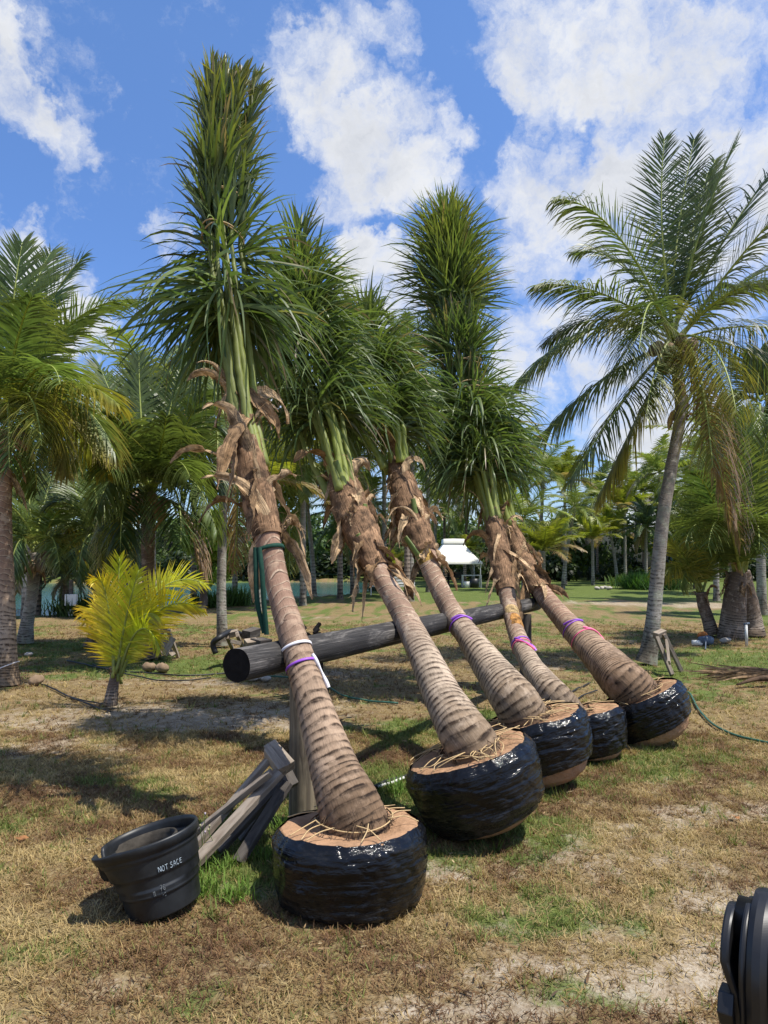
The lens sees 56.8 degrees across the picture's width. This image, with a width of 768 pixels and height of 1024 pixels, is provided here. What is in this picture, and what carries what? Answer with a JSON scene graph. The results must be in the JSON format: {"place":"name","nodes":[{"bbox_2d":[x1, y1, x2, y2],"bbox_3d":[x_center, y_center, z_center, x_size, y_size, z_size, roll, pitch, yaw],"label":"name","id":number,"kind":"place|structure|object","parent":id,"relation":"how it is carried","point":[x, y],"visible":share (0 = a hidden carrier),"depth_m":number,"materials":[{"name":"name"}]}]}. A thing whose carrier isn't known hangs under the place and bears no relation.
{"place":"outdoors","nodes":[
{"label":"outdoors","id":0,"kind":"place"},
{"bbox_2d":[15,582,368,615],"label":"water","id":1,"kind":"structure","parent":0,"point":[326,588],"depth_m":46.67,"materials":[{"name":"liquid"}]},
{"bbox_2d":[0,575,767,1023],"bbox_3d":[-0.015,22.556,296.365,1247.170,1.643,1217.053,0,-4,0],"label":"ground","id":2,"kind":"structure","parent":0,"point":[590,603],"depth_m":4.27,"materials":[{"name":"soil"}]},
{"bbox_2d":[28,675,44,685],"bbox_3d":[-4.737,2.292,9.671,0.197,0.148,0.196,0,-4,0],"label":"coconut","id":3,"kind":"object","parent":2,"relation":"on","point":[36,680],"visible":0.98,"depth_m":9.62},
{"bbox_2d":[12,470,94,643],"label":"coconut palm","id":4,"kind":"object","parent":2,"relation":"on","point":[32,532],"visible":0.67,"depth_m":14.40,"materials":[{"name":"green plant"}]},
{"bbox_2d":[1,295,114,618],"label":"coconut palm","id":5,"kind":"object","parent":2,"relation":"on","point":[89,350],"visible":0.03,"depth_m":21.14,"materials":[{"name":"green plant"}]},
{"bbox_2d":[12,446,107,614],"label":"coconut palm","id":6,"kind":"object","parent":2,"relation":"on","point":[18,590],"visible":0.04,"depth_m":21.91,"materials":[{"name":"green plant"}]},
{"bbox_2d":[38,589,93,617],"bbox_3d":[-9.319,2.768,21.958,2.563,0.879,2.732,-2,-4,22],"label":"grass clump","id":7,"kind":"object","parent":2,"relation":"on","point":[57,609],"visible":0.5,"depth_m":21.35,"materials":[{"name":"plant"}]},
{"bbox_2d":[38,547,93,608],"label":"date palm","id":8,"kind":"object","parent":2,"relation":"on","point":[61,582],"visible":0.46,"depth_m":22.21,"materials":[{"name":"green plant"}]},
{"bbox_2d":[64,580,77,616],"bbox_3d":[-9.414,2.649,21.395,0.340,1.200,0.210,0,-4,0],"label":"meter box","id":9,"kind":"object","parent":2,"relation":"on","point":[72,598],"visible":0.59,"depth_m":21.30,"materials":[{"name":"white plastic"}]},
{"bbox_2d":[0,228,143,686],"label":"coconut palm","id":10,"kind":"object","parent":2,"relation":"on","point":[29,318],"visible":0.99,"depth_m":9.67,"materials":[{"name":"green plant"}]},
{"bbox_2d":[41,683,110,711],"bbox_3d":[-3.918,2.288,8.849,0.062,0.044,2.414,4,-5,-43],"label":"hose","id":11,"kind":"object","parent":2,"relation":"on","point":[71,697],"visible":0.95,"depth_m":8.63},
{"bbox_2d":[38,460,168,647],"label":"coconut palm","id":12,"kind":"object","parent":2,"relation":"on","point":[82,558],"visible":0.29,"depth_m":13.92,"materials":[{"name":"green plant"}]},
{"bbox_2d":[50,440,199,596],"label":"coconut palm","id":13,"kind":"object","parent":2,"relation":"on","point":[158,525],"visible":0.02,"depth_m":23.91,"materials":[{"name":"green plant"}]},
{"bbox_2d":[73,549,214,705],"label":"young palm","id":14,"kind":"object","parent":2,"relation":"on","point":[127,622],"visible":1,"depth_m":8.16,"materials":[{"name":"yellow plant"}]},
{"bbox_2d":[61,325,228,584],"bbox_3d":[-7.358,-1.298,22.032,6.164,9.368,6.106,2,-5,-32],"label":"coconut palm","id":15,"kind":"object","parent":2,"relation":"on","point":[126,337],"visible":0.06,"depth_m":21.21,"materials":[{"name":"green plant"}]},
{"bbox_2d":[66,660,224,675],"bbox_3d":[-3.700,2.430,10.948,3.833,0.052,0.627,-2,-4,23],"label":"hose","id":16,"kind":"object","parent":2,"relation":"on","point":[149,672],"visible":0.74,"depth_m":10.54,"materials":[{"name":"rubber"}]},
{"bbox_2d":[55,348,236,659],"bbox_3d":[-4.320,-0.319,12.613,3.573,5.774,4.465,0,-4,0],"label":"coconut palm","id":17,"kind":"object","parent":2,"relation":"on","point":[161,436],"visible":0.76,"depth_m":11.65,"materials":[{"name":"green plant"}]},
{"bbox_2d":[91,814,200,922],"bbox_3d":[-1.150,1.737,3.517,0.483,0.400,0.434,0,-4,0],"label":"nursery pot","id":18,"kind":"object","parent":2,"relation":"on","point":[157,880],"visible":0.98,"depth_m":3.35,"materials":[{"name":"black plastic"}]},
{"bbox_2d":[116,827,177,852],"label":"soil","id":19,"kind":"structure","parent":18,"relation":"in","point":[145,839],"depth_m":3.65,"materials":[{"name":"soil"}]},
{"bbox_2d":[142,662,155,671],"bbox_3d":[-3.599,2.375,10.881,0.212,0.160,0.179,0,-4,0],"label":"coconut","id":20,"kind":"object","parent":2,"relation":"on","point":[148,666],"visible":0.88,"depth_m":10.82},
{"bbox_2d":[92,663,210,680],"bbox_3d":[-3.775,2.414,10.674,2.655,0.046,0.581,-2,-5,31],"label":"hose","id":21,"kind":"object","parent":2,"relation":"on","point":[160,680],"visible":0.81,"depth_m":10.09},
{"bbox_2d":[155,663,168,672],"bbox_3d":[-3.372,2.363,10.791,0.206,0.156,0.180,-2,-5,32],"label":"coconut","id":22,"kind":"object","parent":2,"relation":"on","point":[161,667],"visible":1,"depth_m":10.73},
{"bbox_2d":[155,629,179,659],"bbox_3d":[-3.699,2.243,12.050,0.397,0.614,0.807,1,-4,-11],"label":"sawhorse","id":23,"kind":"object","parent":2,"relation":"on","point":[168,646],"visible":0.62,"depth_m":11.83,"materials":[{"name":"wood"}]},
{"bbox_2d":[177,509,238,608],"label":"broadleaf tree","id":24,"kind":"object","parent":2,"relation":"on","point":[203,600],"visible":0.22,"depth_m":24.70,"materials":[{"name":"green plant"}]},
{"bbox_2d":[198,812,223,869],"bbox_3d":[-1.091,1.839,3.976,0.372,0.288,0.276,0,-4,0],"label":"weed","id":25,"kind":"object","parent":2,"relation":"on","point":[211,858],"visible":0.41,"depth_m":4.00,"materials":[{"name":"green plant"}]},
{"bbox_2d":[194,862,229,902],"bbox_3d":[-0.915,1.894,3.638,0.330,0.132,0.334,0,-4,0],"label":"weed","id":26,"kind":"object","parent":2,"relation":"on","point":[203,886],"visible":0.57,"depth_m":3.65,"materials":[{"name":"green plant"}]},
{"bbox_2d":[187,587,238,608],"bbox_3d":[-6.310,3.096,25.969,2.356,0.766,2.394,0,-4,0],"label":"grass clump","id":27,"kind":"object","parent":2,"relation":"on","point":[212,602],"visible":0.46,"depth_m":25.52,"materials":[{"name":"plant"}]},
{"bbox_2d":[168,362,272,645],"bbox_3d":[-3.261,-0.459,14.086,2.618,6.143,2.653,0,-4,0],"label":"coconut palm","id":28,"kind":"object","parent":2,"relation":"on","point":[221,624],"visible":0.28,"depth_m":14.03,"materials":[{"name":"green plant"}]},
{"bbox_2d":[203,850,246,879],"bbox_3d":[-0.881,1.921,3.924,0.330,0.116,0.293,0,-4,0],"label":"weed","id":29,"kind":"object","parent":2,"relation":"on","point":[230,864],"visible":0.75,"depth_m":3.91,"materials":[{"name":"green plant"}]},
{"bbox_2d":[180,379,280,603],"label":"coconut palm","id":30,"kind":"object","parent":2,"relation":"on","point":[193,568],"visible":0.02,"depth_m":25.82,"materials":[{"name":"green plant"}]},
{"bbox_2d":[210,583,254,606],"bbox_3d":[-5.686,3.103,26.864,2.354,0.872,2.515,0,-4,0],"label":"grass clump","id":31,"kind":"object","parent":2,"relation":"on","point":[242,598],"visible":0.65,"depth_m":26.49,"materials":[{"name":"plant"}]},
{"bbox_2d":[225,629,243,648],"bbox_3d":[-2.401,2.217,11.695,0.318,0.638,1.082,0,-4,0],"label":"sawhorse","id":32,"kind":"object","parent":2,"relation":"on","point":[236,634],"visible":0.66,"depth_m":11.34,"materials":[{"name":"wood"}]},
{"bbox_2d":[210,629,241,654],"bbox_3d":[-2.478,2.064,11.361,0.186,0.362,0.753,-2,-4,26],"label":"bent hose","id":33,"kind":"object","parent":32,"relation":"on","point":[217,638],"visible":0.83,"depth_m":11.06,"materials":[{"name":"rubber"}]},
{"bbox_2d":[241,627,260,638],"bbox_3d":[-2.178,1.988,11.642,0.177,0.188,0.336,-2,-4,21],"label":"timber block","id":34,"kind":"object","parent":32,"relation":"on","point":[251,632],"depth_m":11.54,"materials":[{"name":"wood"}]},
{"bbox_2d":[212,871,265,908],"bbox_3d":[-0.745,1.905,3.616,0.291,0.106,0.267,0,-4,0],"label":"weed","id":35,"kind":"object","parent":2,"relation":"on","point":[228,891],"visible":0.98,"depth_m":3.60,"materials":[{"name":"green plant"}]},
{"bbox_2d":[197,433,282,591],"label":"coconut palm","id":36,"kind":"object","parent":2,"relation":"on","point":[234,580],"visible":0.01,"depth_m":29.86,"materials":[{"name":"green plant"}]},
{"bbox_2d":[197,739,293,866],"bbox_3d":[-0.842,1.698,4.148,0.671,0.605,0.445,1,-4,-19],"label":"sawhorse","id":37,"kind":"object","parent":2,"relation":"on","point":[258,785],"visible":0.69,"depth_m":4.13,"materials":[{"name":"wood"}]},
{"bbox_2d":[81,46,427,924],"bbox_3d":[-0.774,-0.916,5.026,3.186,5.962,1.905,-3,-5,38],"label":"coconut palm","id":38,"kind":"object","parent":2,"relation":"on","point":[351,848],"visible":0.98,"depth_m":5.06,"materials":[{"name":"green plant"}]},
{"bbox_2d":[253,543,284,634],"bbox_3d":[-0.754,0.486,4.597,0.194,0.573,0.376,0,-4,0],"label":"lifting strap","id":39,"kind":"object","parent":38,"relation":"hanging from","point":[262,614],"visible":0.9,"depth_m":4.43,"materials":[{"name":"fabric"}]},
{"bbox_2d":[285,657,313,673],"bbox_3d":[-0.493,0.927,4.271,0.196,0.126,0.192,0,-4,0],"label":"purple tape","id":40,"kind":"object","parent":38,"relation":"attached to","point":[296,661],"visible":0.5,"depth_m":4.19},
{"bbox_2d":[281,640,329,687],"bbox_3d":[-0.488,0.903,4.260,0.197,0.269,0.347,2,-5,-32],"label":"white tape","id":41,"kind":"object","parent":38,"relation":"attached to","point":[325,680],"visible":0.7,"depth_m":4.24,"materials":[{"name":"plastic"}]},
{"bbox_2d":[216,770,297,864],"bbox_3d":[-0.779,1.787,4.258,0.305,0.436,0.499,-3,-5,39],"label":"sawhorse","id":42,"kind":"object","parent":2,"relation":"on","point":[250,829],"visible":0.74,"depth_m":4.18,"materials":[{"name":"wood"}]},
{"bbox_2d":[243,840,272,866],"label":"weed","id":43,"kind":"object","parent":2,"relation":"on","point":[265,852],"visible":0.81,"depth_m":4.06,"materials":[{"name":"green plant"}]},
{"bbox_2d":[250,637,271,644],"bbox_3d":[-1.972,2.124,11.332,0.228,0.242,0.337,-2,-4,24],"label":"timber offcut","id":44,"kind":"object","parent":2,"relation":"on","point":[259,640],"visible":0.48,"depth_m":11.24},
{"bbox_2d":[213,421,330,611],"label":"coconut palm","id":45,"kind":"object","parent":2,"relation":"on","point":[276,470],"visible":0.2,"depth_m":24.15,"materials":[{"name":"green plant"}]},
{"bbox_2d":[229,416,317,580],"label":"coconut palm","id":46,"kind":"object","parent":2,"relation":"on","point":[291,504],"visible":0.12,"depth_m":28.82,"materials":[{"name":"brown plant"}]},
{"bbox_2d":[266,812,288,831],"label":"weed","id":47,"kind":"object","parent":2,"relation":"on","point":[279,822],"visible":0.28,"depth_m":4.52,"materials":[{"name":"green plant"}]},
{"bbox_2d":[294,461,324,596],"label":"coconut palm","id":48,"kind":"object","parent":2,"relation":"on","point":[313,572],"visible":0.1,"depth_m":33.87,"materials":[{"name":"grey plant"}]},
{"bbox_2d":[304,622,322,674],"bbox_3d":[-0.947,1.824,8.880,0.371,0.959,0.460,0,-4,0],"label":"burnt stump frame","id":49,"kind":"object","parent":2,"relation":"on","point":[316,629],"visible":0.18,"depth_m":8.87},
{"bbox_2d":[286,508,346,577],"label":"broadleaf tree","id":50,"kind":"object","parent":2,"relation":"on","point":[323,547],"visible":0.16,"depth_m":68.76,"materials":[{"name":"green plant"}]},
{"bbox_2d":[263,384,382,605],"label":"coconut palm","id":51,"kind":"object","parent":2,"relation":"on","point":[304,497],"visible":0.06,"depth_m":26.73,"materials":[{"name":"green plant"}]},
{"bbox_2d":[269,675,397,703],"bbox_3d":[-0.789,2.325,9.460,0.530,0.048,2.916,4,-5,-42],"label":"hose","id":52,"kind":"object","parent":2,"relation":"on","point":[367,700],"visible":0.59,"depth_m":8.60,"materials":[{"name":"rubber"}]},
{"bbox_2d":[288,419,387,599],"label":"coconut palm","id":53,"kind":"object","parent":2,"relation":"on","point":[340,578],"visible":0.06,"depth_m":30.79,"materials":[{"name":"green plant"}]},
{"bbox_2d":[290,465,390,593],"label":"coconut palm","id":54,"kind":"object","parent":2,"relation":"on","point":[331,533],"visible":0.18,"depth_m":35.96,"materials":[{"name":"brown plant"}]},
{"bbox_2d":[311,470,396,592],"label":"coconut palm","id":55,"kind":"object","parent":2,"relation":"on","point":[375,481],"visible":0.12,"depth_m":36.70,"materials":[{"name":"green plant"}]},
{"bbox_2d":[208,192,544,840],"bbox_3d":[-0.127,-0.578,6.147,1.930,5.377,4.132,2,-5,-31],"label":"coconut palm","id":56,"kind":"object","parent":2,"relation":"on","point":[475,776],"visible":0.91,"depth_m":6.24,"materials":[{"name":"green plant"}]},
{"bbox_2d":[223,598,540,816],"bbox_3d":[0.561,1.591,6.612,0.208,1.317,5.924,-2,-4,28],"label":"log rack","id":57,"kind":"object","parent":2,"relation":"on","point":[242,664],"visible":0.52,"depth_m":4.61,"materials":[{"name":"black paint"}]},
{"bbox_2d":[0,689,767,1023],"bbox_3d":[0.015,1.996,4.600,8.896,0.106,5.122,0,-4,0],"label":"green grass","id":58,"kind":"structure","parent":2,"relation":"on","point":[384,800],"depth_m":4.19,"materials":[{"name":"plant"}]},
{"bbox_2d":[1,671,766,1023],"bbox_3d":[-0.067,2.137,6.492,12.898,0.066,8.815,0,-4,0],"label":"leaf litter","id":59,"kind":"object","parent":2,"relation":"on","point":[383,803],"visible":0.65,"depth_m":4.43,"materials":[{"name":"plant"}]},
{"bbox_2d":[374,769,409,798],"bbox_3d":[0.071,1.982,5.217,0.429,0.169,0.321,0,-4,0],"label":"weed","id":60,"kind":"object","parent":2,"relation":"on","point":[399,788],"visible":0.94,"depth_m":5.21,"materials":[{"name":"green plant"}]},
{"bbox_2d":[21,503,767,580],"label":"woods","id":61,"kind":"object","parent":2,"relation":"on","point":[579,565],"visible":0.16,"depth_m":63.51,"materials":[{"name":"green plant"}]},
{"bbox_2d":[387,544,403,574],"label":"coconut palm","id":62,"kind":"object","parent":2,"relation":"on","point":[398,556],"visible":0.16,"depth_m":32.81,"materials":[{"name":"green plant"}]},
{"bbox_2d":[362,440,435,546],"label":"coconut palm","id":63,"kind":"object","parent":2,"relation":"on","point":[383,509],"visible":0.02,"depth_m":33.97,"materials":[{"name":"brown plant"}]},
{"bbox_2d":[386,391,437,591],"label":"coconut palm","id":64,"kind":"object","parent":2,"relation":"on","point":[427,588],"visible":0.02,"depth_m":38.06,"materials":[{"name":"green plant"}]},
{"bbox_2d":[382,307,449,601],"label":"coconut palm","id":65,"kind":"object","parent":2,"relation":"on","point":[407,563],"visible":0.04,"depth_m":28.79,"materials":[{"name":"green plant"}]},
{"bbox_2d":[383,352,451,601],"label":"coconut palm","id":66,"kind":"object","parent":2,"relation":"on","point":[411,556],"visible":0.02,"depth_m":29.33,"materials":[{"name":"green plant"}]},
{"bbox_2d":[416,465,475,581],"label":"coconut palm","id":67,"kind":"object","parent":2,"relation":"on","point":[444,524],"visible":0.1,"depth_m":52.51,"materials":[{"name":"green plant"}]},
{"bbox_2d":[415,469,477,542],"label":"coconut palm","id":68,"kind":"object","parent":2,"relation":"on","point":[453,524],"visible":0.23,"depth_m":49.81,"materials":[{"name":"green plant"}]},
{"bbox_2d":[308,265,592,787],"bbox_3d":[0.541,-0.328,7.169,1.872,5.018,4.008,3,-5,-41],"label":"coconut palm","id":69,"kind":"object","parent":2,"relation":"on","point":[559,732],"visible":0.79,"depth_m":7.16,"materials":[{"name":"green plant"}]},
{"bbox_2d":[438,539,482,587],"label":"canopy tent","id":70,"kind":"object","parent":2,"relation":"on","point":[454,551],"visible":0.69,"depth_m":44.41,"materials":[{"name":"beige fabric"}]},
{"bbox_2d":[438,489,498,580],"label":"coconut palm","id":71,"kind":"object","parent":2,"relation":"on","point":[460,527],"visible":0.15,"depth_m":54.01,"materials":[{"name":"green plant"}]},
{"bbox_2d":[456,534,483,578],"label":"coconut palm","id":72,"kind":"object","parent":2,"relation":"on","point":[469,544],"visible":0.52,"depth_m":46.69,"materials":[{"name":"green plant"}]},
{"bbox_2d":[381,177,627,760],"bbox_3d":[1.110,-1.216,8.386,2.432,6.970,4.536,0,-4,0],"label":"coconut palm","id":73,"kind":"object","parent":2,"relation":"on","point":[448,245],"visible":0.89,"depth_m":9.04,"materials":[{"name":"green plant"}]},
{"bbox_2d":[474,486,575,589],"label":"coconut palm","id":74,"kind":"object","parent":2,"relation":"on","point":[533,507],"visible":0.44,"depth_m":39.61,"materials":[{"name":"green plant"}]},
{"bbox_2d":[508,425,556,503],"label":"coconut palm","id":75,"kind":"object","parent":2,"relation":"on","point":[527,495],"visible":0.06,"depth_m":47.70,"materials":[{"name":"green plant"}]},
{"bbox_2d":[409,250,690,746],"bbox_3d":[2.063,-1.232,9.200,2.131,7.106,5.282,2,-4,-26],"label":"coconut palm","id":76,"kind":"object","parent":2,"relation":"on","point":[658,711],"visible":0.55,"depth_m":6.72,"materials":[{"name":"brown plant"}]},
{"bbox_2d":[517,516,587,570],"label":"coconut palm","id":77,"kind":"object","parent":2,"relation":"on","point":[543,538],"visible":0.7,"depth_m":37.56,"materials":[{"name":"green plant"}]},
{"bbox_2d":[515,439,589,564],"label":"coconut palm","id":78,"kind":"object","parent":2,"relation":"on","point":[551,461],"visible":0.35,"depth_m":43.84,"materials":[{"name":"green plant"}]},
{"bbox_2d":[543,512,584,579],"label":"date palm","id":79,"kind":"object","parent":2,"relation":"on","point":[572,541],"visible":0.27,"depth_m":57.84,"materials":[{"name":"green plant"}]},
{"bbox_2d":[530,444,607,584],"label":"coconut palm","id":80,"kind":"object","parent":2,"relation":"on","point":[565,469],"visible":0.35,"depth_m":49.82,"materials":[{"name":"green plant"}]},
{"bbox_2d":[543,476,611,588],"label":"coconut palm","id":81,"kind":"object","parent":2,"relation":"on","point":[571,498],"visible":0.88,"depth_m":41.88,"materials":[{"name":"green plant"}]},
{"bbox_2d":[558,514,623,585],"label":"coconut palm","id":82,"kind":"object","parent":2,"relation":"on","point":[593,534],"visible":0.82,"depth_m":47.67,"materials":[{"name":"green plant"}]},
{"bbox_2d":[570,461,631,579],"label":"coconut palm","id":83,"kind":"object","parent":2,"relation":"on","point":[600,486],"visible":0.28,"depth_m":61.77,"materials":[{"name":"green plant"}]},
{"bbox_2d":[575,507,636,575],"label":"coconut palm","id":84,"kind":"object","parent":2,"relation":"on","point":[605,512],"visible":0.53,"depth_m":51.67,"materials":[{"name":"green plant"}]},
{"bbox_2d":[603,572,635,585],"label":"grass clump","id":85,"kind":"object","parent":2,"relation":"on","point":[612,583],"visible":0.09,"depth_m":46.85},
{"bbox_2d":[591,445,654,556],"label":"coconut palm","id":86,"kind":"object","parent":2,"relation":"on","point":[626,479],"visible":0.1,"depth_m":65.85,"materials":[{"name":"green plant"}]},
{"bbox_2d":[591,478,657,573],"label":"coconut palm","id":87,"kind":"object","parent":2,"relation":"on","point":[621,499],"visible":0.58,"depth_m":55.67,"materials":[{"name":"green plant"}]},
{"bbox_2d":[510,127,767,665],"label":"coconut palm","id":88,"kind":"object","parent":2,"relation":"on","point":[676,351],"visible":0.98,"depth_m":12.14,"materials":[{"name":"green plant"}]},
{"bbox_2d":[606,462,678,568],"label":"coconut palm","id":89,"kind":"object","parent":2,"relation":"on","point":[644,489],"visible":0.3,"depth_m":59.81,"materials":[{"name":"green plant"}]},
{"bbox_2d":[614,496,674,571],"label":"date palm","id":90,"kind":"object","parent":2,"relation":"on","point":[646,518],"visible":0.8,"depth_m":49.81,"materials":[{"name":"green plant"}]},
{"bbox_2d":[609,569,682,589],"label":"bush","id":91,"kind":"object","parent":2,"relation":"on","point":[637,581],"visible":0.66,"depth_m":41.34,"materials":[{"name":"plant"}]},
{"bbox_2d":[626,433,683,502],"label":"coconut palm","id":92,"kind":"object","parent":2,"relation":"on","point":[653,461],"visible":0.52,"depth_m":50.02,"materials":[{"name":"green plant"}]},
{"bbox_2d":[653,629,682,675],"bbox_3d":[4.244,2.121,10.752,0.389,0.661,0.711,-3,-5,39],"label":"sawhorse","id":93,"kind":"object","parent":2,"relation":"on","point":[659,634],"visible":0.95,"depth_m":10.78,"materials":[{"name":"wood"}]},
{"bbox_2d":[648,434,702,588],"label":"coconut palm","id":94,"kind":"object","parent":2,"relation":"on","point":[677,476],"visible":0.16,"depth_m":41.98,"materials":[{"name":"green plant"}]},
{"bbox_2d":[645,483,745,635],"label":"coconut palm","id":95,"kind":"object","parent":2,"relation":"on","point":[699,570],"visible":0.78,"depth_m":15.73,"materials":[{"name":"green plant"}]},
{"bbox_2d":[691,631,713,649],"bbox_3d":[6.233,2.522,13.995,0.398,0.263,0.978,-3,-5,35],"label":"pump","id":96,"kind":"object","parent":2,"relation":"on","point":[705,638],"visible":1,"depth_m":14.13,"materials":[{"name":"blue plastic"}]},
{"bbox_2d":[642,403,766,600],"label":"coconut palm","id":97,"kind":"object","parent":2,"relation":"on","point":[716,593],"visible":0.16,"depth_m":29.96,"materials":[{"name":"green plant"}]},
{"bbox_2d":[668,399,767,639],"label":"coconut palm","id":98,"kind":"object","parent":2,"relation":"on","point":[740,605],"visible":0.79,"depth_m":15.10,"materials":[{"name":"green plant"}]},
{"bbox_2d":[682,389,765,571],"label":"coconut palm","id":99,"kind":"object","parent":2,"relation":"on","point":[730,421],"visible":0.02,"depth_m":35.85,"materials":[{"name":"green plant"}]},
{"bbox_2d":[683,663,767,685],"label":"dry frond","id":100,"kind":"object","parent":2,"relation":"on","point":[748,674],"visible":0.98,"depth_m":10.06,"materials":[{"name":"brown plant"}]},
{"bbox_2d":[687,691,767,743],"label":"hose","id":101,"kind":"object","parent":2,"relation":"on","point":[722,729],"visible":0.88,"depth_m":7.07,"materials":[{"name":"rubber"}]},
{"bbox_2d":[717,342,767,614],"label":"coconut palm","id":102,"kind":"object","parent":2,"relation":"on","point":[761,588],"visible":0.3,"depth_m":21.99,"materials":[{"name":"green plant"}]},
{"bbox_2d":[717,887,767,1023],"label":"nursery pot","id":103,"kind":"object","parent":2,"relation":"on","point":[743,995],"visible":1,"depth_m":1.40,"materials":[{"name":"plastic"}]},
{"bbox_2d":[0,623,767,737],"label":"dry grass","id":104,"kind":"structure","parent":0,"point":[377,668],"depth_m":9.98,"materials":[{"name":"plant"}]},
{"bbox_2d":[0,0,767,528],"label":"sky","id":105,"kind":"structure","parent":0,"point":[527,103],"materials":[{"name":"blue"}]},
{"bbox_2d":[5,619,767,735],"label":"green grass","id":106,"kind":"structure","parent":0,"point":[74,645],"depth_m":12.10,"materials":[{"name":"plant"}]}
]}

